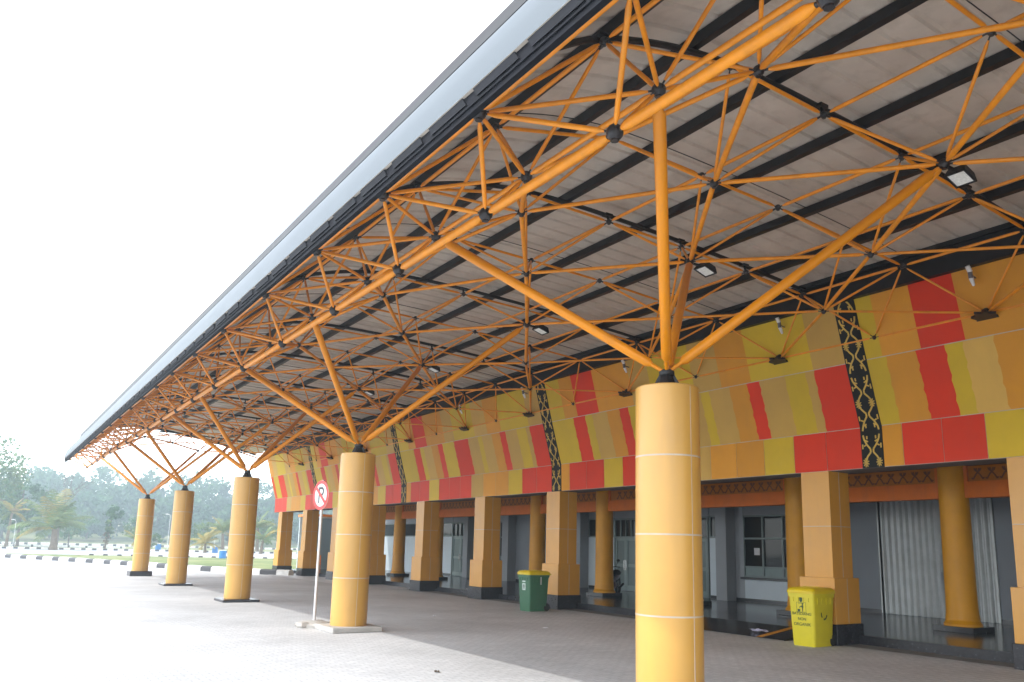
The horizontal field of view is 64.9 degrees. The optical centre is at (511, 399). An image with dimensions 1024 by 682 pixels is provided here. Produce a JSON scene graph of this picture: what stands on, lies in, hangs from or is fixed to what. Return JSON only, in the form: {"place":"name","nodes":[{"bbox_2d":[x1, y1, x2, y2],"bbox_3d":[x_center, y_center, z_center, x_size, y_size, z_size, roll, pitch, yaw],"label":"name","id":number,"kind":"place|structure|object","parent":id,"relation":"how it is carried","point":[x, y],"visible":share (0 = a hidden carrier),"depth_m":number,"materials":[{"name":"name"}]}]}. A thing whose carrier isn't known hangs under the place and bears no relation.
{"place":"outdoors","nodes":[
{"label":"outdoors","id":0,"kind":"place"},
{"bbox_2d":[0,553,93,555],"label":"verge","id":1,"kind":"structure","parent":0,"point":[46,554],"depth_m":72.31,"materials":[{"name":"green plant"}]},
{"bbox_2d":[0,548,296,557],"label":"road","id":2,"kind":"structure","parent":0,"point":[44,551],"depth_m":91.02,"materials":[{"name":"grey asphalt"}]},
{"bbox_2d":[124,527,135,546],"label":"palm tree","id":3,"kind":"object","parent":2,"relation":"on","point":[132,536],"visible":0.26,"depth_m":100.25,"materials":[{"name":"green plant"}]},
{"bbox_2d":[80,553,296,558],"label":"kerb","id":4,"kind":"structure","parent":2,"relation":"on","point":[167,556],"depth_m":76.94,"materials":[{"name":"white paint"}]},
{"bbox_2d":[190,527,220,552],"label":"palm tree","id":5,"kind":"object","parent":2,"relation":"on","point":[205,537],"visible":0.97,"depth_m":105.58,"materials":[{"name":"green plant"}]},
{"bbox_2d":[212,546,217,552],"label":"blue drum","id":6,"kind":"object","parent":2,"relation":"on","point":[215,550],"visible":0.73,"depth_m":106.58,"materials":[{"name":"plastic"}]},
{"bbox_2d":[255,525,276,553],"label":"palm tree","id":7,"kind":"object","parent":2,"relation":"on","point":[262,537],"visible":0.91,"depth_m":107.64,"materials":[{"name":"green plant"}]},
{"bbox_2d":[0,544,296,556],"bbox_3d":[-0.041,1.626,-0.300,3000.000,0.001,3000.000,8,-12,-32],"label":"ground","id":8,"kind":"structure","parent":0,"point":[166,548],"depth_m":138.30,"materials":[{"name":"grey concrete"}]},
{"bbox_2d":[0,498,29,546],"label":"palm tree","id":9,"kind":"object","parent":8,"relation":"on","point":[6,505],"visible":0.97,"depth_m":107.80,"materials":[{"name":"green plant"}]},
{"bbox_2d":[0,435,33,523],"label":"broadleaf tree","id":10,"kind":"object","parent":8,"relation":"on","point":[10,485],"visible":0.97,"depth_m":118.25,"materials":[{"name":"green plant"}]},
{"bbox_2d":[0,475,53,545],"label":"broadleaf tree","id":11,"kind":"object","parent":8,"relation":"on","point":[35,490],"visible":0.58,"depth_m":124.65,"materials":[{"name":"green plant"}]},
{"bbox_2d":[5,489,92,549],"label":"palm tree","id":12,"kind":"object","parent":8,"relation":"on","point":[56,515],"visible":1,"depth_m":97.96,"materials":[{"name":"green plant"}]},
{"bbox_2d":[0,544,125,547],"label":"kerb","id":13,"kind":"structure","parent":8,"relation":"on","point":[65,546],"depth_m":127.25,"materials":[{"name":"white paint"}]},
{"bbox_2d":[43,469,93,544],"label":"bare tree","id":14,"kind":"object","parent":8,"relation":"on","point":[62,478],"visible":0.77,"depth_m":129.43,"materials":[{"name":"green plant"}]},
{"bbox_2d":[45,508,99,544],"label":"broadleaf tree","id":15,"kind":"object","parent":8,"relation":"on","point":[70,532],"visible":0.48,"depth_m":145.39,"materials":[{"name":"green plant"}]},
{"bbox_2d":[102,505,124,548],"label":"slim tree","id":16,"kind":"object","parent":8,"relation":"on","point":[111,514],"visible":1,"depth_m":115.92,"materials":[{"name":"green plant"}]},
{"bbox_2d":[121,515,136,535],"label":"broadleaf tree","id":17,"kind":"object","parent":8,"relation":"on","point":[127,527],"visible":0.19,"depth_m":135.52,"materials":[{"name":"green plant"}]},
{"bbox_2d":[0,547,296,553],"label":"kerb","id":18,"kind":"structure","parent":8,"relation":"on","point":[110,549],"depth_m":104.11,"materials":[{"name":"white paint"}]},
{"bbox_2d":[0,542,297,549],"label":"kerb","id":19,"kind":"structure","parent":8,"relation":"on","point":[79,544],"depth_m":159.50,"materials":[{"name":"white paint"}]},
{"bbox_2d":[151,533,163,547],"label":"bush","id":20,"kind":"object","parent":8,"relation":"on","point":[157,535],"visible":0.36,"depth_m":116.88,"materials":[{"name":"green plant"}]},
{"bbox_2d":[155,544,160,549],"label":"blue drum","id":21,"kind":"object","parent":8,"relation":"on","point":[158,547],"visible":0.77,"depth_m":119.68,"materials":[{"name":"plastic"}]},
{"bbox_2d":[0,463,332,542],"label":"forest","id":22,"kind":"object","parent":8,"relation":"on","point":[98,499],"visible":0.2,"depth_m":218.34,"materials":[{"name":"green plant"}]},
{"bbox_2d":[190,519,219,550],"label":"broadleaf tree","id":23,"kind":"object","parent":8,"relation":"on","point":[202,526],"visible":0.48,"depth_m":129.84,"materials":[{"name":"green plant"}]},
{"bbox_2d":[207,516,229,549],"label":"palm tree","id":24,"kind":"object","parent":8,"relation":"on","point":[224,527],"visible":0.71,"depth_m":112.53,"materials":[{"name":"green plant"}]},
{"bbox_2d":[255,511,276,551],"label":"palm tree","id":25,"kind":"object","parent":8,"relation":"on","point":[263,525],"visible":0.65,"depth_m":119.28,"materials":[{"name":"green plant"}]},
{"bbox_2d":[255,516,277,544],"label":"broadleaf tree","id":26,"kind":"object","parent":8,"relation":"on","point":[262,530],"visible":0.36,"depth_m":137.25,"materials":[{"name":"green plant"}]},
{"bbox_2d":[268,254,1023,669],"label":"terminal building","id":27,"kind":"structure","parent":8,"relation":"on","point":[876,484],"depth_m":19.59,"materials":[{"name":"yellow paint"}]},
{"bbox_2d":[385,524,393,535],"bbox_3d":[-7.575,7.938,48.808,0.120,0.735,3.050,8,-12,-32],"label":"window","id":28,"kind":"structure","parent":27,"relation":"in","point":[389,528],"depth_m":48.48,"materials":[{"name":"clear glass"}]},
{"bbox_2d":[406,523,415,535],"bbox_3d":[-5.911,7.514,46.287,0.120,0.735,2.950,8,-12,-32],"label":"window","id":29,"kind":"structure","parent":27,"relation":"in","point":[410,527],"depth_m":46.08,"materials":[{"name":"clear glass"}]},
{"bbox_2d":[443,522,452,536],"bbox_3d":[-3.388,6.872,42.465,0.120,0.735,1.200,8,-12,-32],"label":"window","id":30,"kind":"structure","parent":27,"relation":"in","point":[447,525],"depth_m":42.42,"materials":[{"name":"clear glass"}]},
{"bbox_2d":[450,522,463,575],"bbox_3d":[-2.597,7.641,41.000,0.172,2.700,1.810,8,-12,-32],"label":"door","id":31,"kind":"structure","parent":27,"relation":"in","point":[457,528],"depth_m":41.32,"materials":[{"name":"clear glass"}]},
{"bbox_2d":[499,521,501,559],"bbox_3d":[-0.957,6.858,38.627,0.120,1.940,3.080,8,-12,-32],"label":"window","id":32,"kind":"structure","parent":27,"relation":"in","point":[500,551],"depth_m":37.95,"materials":[{"name":"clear glass"}]},
{"bbox_2d":[64,0,1023,468],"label":"entrance canopy","id":33,"kind":"object","parent":27,"relation":"attached to","point":[514,138],"visible":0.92,"depth_m":11.77,"materials":[{"name":"orange metal"}]},
{"bbox_2d":[360,390,374,395],"bbox_3d":[-4.237,-0.224,23.338,0.459,0.181,0.240,8,-12,-32],"label":"floodlight","id":34,"kind":"object","parent":33,"relation":"attached to","point":[370,392],"visible":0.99,"depth_m":23.34,"materials":[{"name":"black metal"}]},
{"bbox_2d":[424,365,439,372],"bbox_3d":[-2.036,-0.784,20.004,0.459,0.181,0.240,8,-12,-32],"label":"floodlight","id":35,"kind":"object","parent":33,"relation":"attached to","point":[435,369],"visible":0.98,"depth_m":20.00,"materials":[{"name":"black metal"}]},
{"bbox_2d":[529,325,548,334],"bbox_3d":[0.491,-1.428,16.175,0.459,0.181,0.240,8,-12,-32],"label":"floodlight","id":36,"kind":"object","parent":33,"relation":"attached to","point":[541,329],"visible":0.89,"depth_m":16.18,"materials":[{"name":"black metal"}]},
{"bbox_2d":[693,263,716,277],"bbox_3d":[2.926,-2.047,12.486,0.459,0.181,0.240,8,-12,-32],"label":"floodlight","id":37,"kind":"object","parent":33,"relation":"attached to","point":[705,270],"visible":0.85,"depth_m":12.49,"materials":[{"name":"black metal"}]},
{"bbox_2d":[944,165,976,188],"bbox_3d":[5.080,-2.596,9.222,0.459,0.181,0.240,8,-12,-32],"label":"floodlight","id":38,"kind":"object","parent":33,"relation":"attached to","point":[959,176],"visible":0.95,"depth_m":9.24,"materials":[{"name":"black metal"}]},
{"bbox_2d":[965,265,975,285],"bbox_3d":[7.510,-2.015,13.154,0.268,0.338,0.083,8,-12,-32],"label":"wall spotlight","id":39,"kind":"object","parent":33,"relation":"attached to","point":[971,277],"depth_m":13.11,"materials":[{"name":"white metal"}]},
{"bbox_2d":[588,518,614,536],"bbox_3d":[3.570,5.101,31.922,0.120,0.735,1.590,8,-12,-32],"label":"window","id":40,"kind":"structure","parent":27,"relation":"in","point":[591,522],"depth_m":32.39,"materials":[{"name":"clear glass"}]},
{"bbox_2d":[614,518,634,590],"bbox_3d":[4.339,5.876,30.491,0.172,2.700,1.340,8,-12,-32],"label":"door","id":41,"kind":"structure","parent":27,"relation":"in","point":[624,528],"depth_m":30.53,"materials":[{"name":"grey glass"}]},
{"bbox_2d":[621,360,628,372],"bbox_3d":[2.845,-0.828,20.221,0.268,0.338,0.083,8,-12,-32],"label":"wall spotlight","id":42,"kind":"object","parent":27,"relation":"attached to","point":[624,365],"depth_m":20.17,"materials":[{"name":"white metal"}]},
{"bbox_2d":[701,516,710,597],"bbox_3d":[6.134,5.419,27.772,0.172,2.700,1.820,8,-12,-32],"label":"door","id":43,"kind":"structure","parent":27,"relation":"in","point":[705,519],"depth_m":27.12,"materials":[{"name":"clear glass"}]},
{"bbox_2d":[709,516,714,537],"bbox_3d":[6.868,4.262,26.926,0.120,0.735,0.640,8,-12,-32],"label":"window","id":44,"kind":"structure","parent":27,"relation":"in","point":[711,518],"depth_m":27.09,"materials":[{"name":"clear glass"}]},
{"bbox_2d":[754,548,759,554],"bbox_3d":[7.731,4.809,25.407,0.003,0.220,0.220,8,-12,-32],"label":"paper notice","id":45,"kind":"object","parent":27,"relation":"attached to","point":[756,551],"visible":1,"depth_m":25.41,"materials":[{"name":"white paper"}]},
{"bbox_2d":[751,628,767,631],"bbox_3d":[5.099,4.779,16.658,0.252,0.060,0.372,6,-12,-24],"label":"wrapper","id":46,"kind":"object","parent":27,"relation":"on","point":[758,629],"visible":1,"depth_m":16.58,"materials":[{"name":"white plastic"}]},
{"bbox_2d":[740,514,786,581],"bbox_3d":[8.256,4.525,24.543,0.250,2.010,3.180,8,-12,-32],"label":"window","id":47,"kind":"structure","parent":27,"relation":"in","point":[767,533],"depth_m":25.14,"materials":[{"name":"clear glass"}]},
{"bbox_2d":[775,317,784,333],"bbox_3d":[5.436,-1.488,16.295,0.268,0.338,0.083,8,-12,-32],"label":"wall spotlight","id":48,"kind":"object","parent":27,"relation":"attached to","point":[778,321],"depth_m":16.25,"materials":[{"name":"white metal"}]},
{"bbox_2d":[876,498,1001,622],"bbox_3d":[10.836,4.048,20.640,0.222,3.020,3.060,8,-12,-32],"label":"shutter door","id":49,"kind":"structure","parent":27,"relation":"in","point":[909,532],"depth_m":20.90,"materials":[{"name":"grey metal"}]},
{"bbox_2d":[0,516,297,547],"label":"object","id":50,"kind":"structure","parent":0,"point":[120,538],"depth_m":203.39,"materials":[{"name":"green plant"}]},
{"bbox_2d":[56,555,296,568],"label":"lawn","id":51,"kind":"structure","parent":0,"point":[258,563],"depth_m":64.98,"materials":[{"name":"green plant"}]},
{"bbox_2d":[219,550,226,557],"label":"blue drum","id":52,"kind":"object","parent":51,"relation":"on","point":[222,553],"visible":0.99,"depth_m":75.51,"materials":[{"name":"plastic"}]},
{"bbox_2d":[0,0,512,503],"label":"sky","id":53,"kind":"structure","parent":0,"point":[151,151],"materials":[{"name":"white"}]},
{"bbox_2d":[296,514,331,568],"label":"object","id":54,"kind":"object","parent":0,"point":[326,534],"visible":0.12,"depth_m":47.78,"materials":[{"name":"white paint"}]},
{"bbox_2d":[274,574,408,588],"bbox_3d":[-9.113,8.379,37.586,1.890,0.001,17.400,8,-12,-32],"label":"apron","id":55,"kind":"object","parent":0,"point":[373,586],"visible":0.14,"depth_m":35.18,"materials":[{"name":"concrete"}]},
{"bbox_2d":[0,557,1023,681],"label":"paving","id":56,"kind":"structure","parent":0,"point":[63,621],"depth_m":13.84,"materials":[{"name":"concrete"}]},
{"bbox_2d":[0,554,293,574],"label":"kerb","id":57,"kind":"structure","parent":56,"relation":"on","point":[190,567],"depth_m":49.28,"materials":[{"name":"white paint"}]},
{"bbox_2d":[102,444,216,575],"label":"canopy column","id":58,"kind":"structure","parent":56,"relation":"on","point":[143,538],"depth_m":36.36,"materials":[{"name":"yellow paint"}]},
{"bbox_2d":[129,424,269,585],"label":"canopy column","id":59,"kind":"structure","parent":56,"relation":"on","point":[179,546],"depth_m":29.60,"materials":[{"name":"yellow paint"}]},
{"bbox_2d":[171,390,355,602],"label":"canopy column","id":60,"kind":"structure","parent":56,"relation":"on","point":[239,566],"depth_m":22.56,"materials":[{"name":"yellow paint"}]},
{"bbox_2d":[294,480,329,628],"bbox_3d":[-3.932,3.136,16.358,0.807,2.981,0.679,8,-12,-32],"label":"parking sign","id":61,"kind":"object","parent":56,"relation":"on","point":[320,495],"visible":0.92,"depth_m":16.37,"materials":[{"name":"white metal"}]},
{"bbox_2d":[245,324,523,633],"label":"canopy column","id":62,"kind":"structure","parent":56,"relation":"on","point":[350,582],"depth_m":15.74,"materials":[{"name":"yellow paint"}]},
{"bbox_2d":[517,570,551,611],"bbox_3d":[0.607,5.181,21.818,0.805,1.080,0.605,9,-13,-34],"label":"wheelie bin","id":63,"kind":"object","parent":56,"relation":"on","point":[533,587],"visible":1,"depth_m":21.59,"materials":[{"name":"green plastic"}]},
{"bbox_2d":[445,109,939,681],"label":"canopy column","id":64,"kind":"structure","parent":56,"relation":"on","point":[669,621],"depth_m":8.45,"materials":[{"name":"yellow paint"}]},
{"bbox_2d":[408,589,1013,667],"bbox_3d":[4.782,5.068,17.731,0.560,0.001,31.500,8,-12,-32],"label":"gutter strip","id":65,"kind":"object","parent":56,"relation":"on","point":[990,662],"visible":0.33,"depth_m":14.51,"materials":[{"name":"concrete"}]},
{"bbox_2d":[787,586,835,646],"bbox_3d":[5.672,4.081,15.171,0.805,1.080,0.605,9,-13,-35],"label":"wheelie bin","id":66,"kind":"object","parent":56,"relation":"on","point":[811,607],"visible":1,"depth_m":14.95,"materials":[{"name":"yellow plastic"}]},
{"bbox_2d":[613,559,623,592],"bbox_3d":[3.394,5.980,27.067,0.715,1.204,1.820,-3,-11,23],"label":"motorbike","id":67,"kind":"object","parent":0,"point":[616,578],"visible":0.6,"depth_m":27.26,"materials":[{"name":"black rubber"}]}
]}

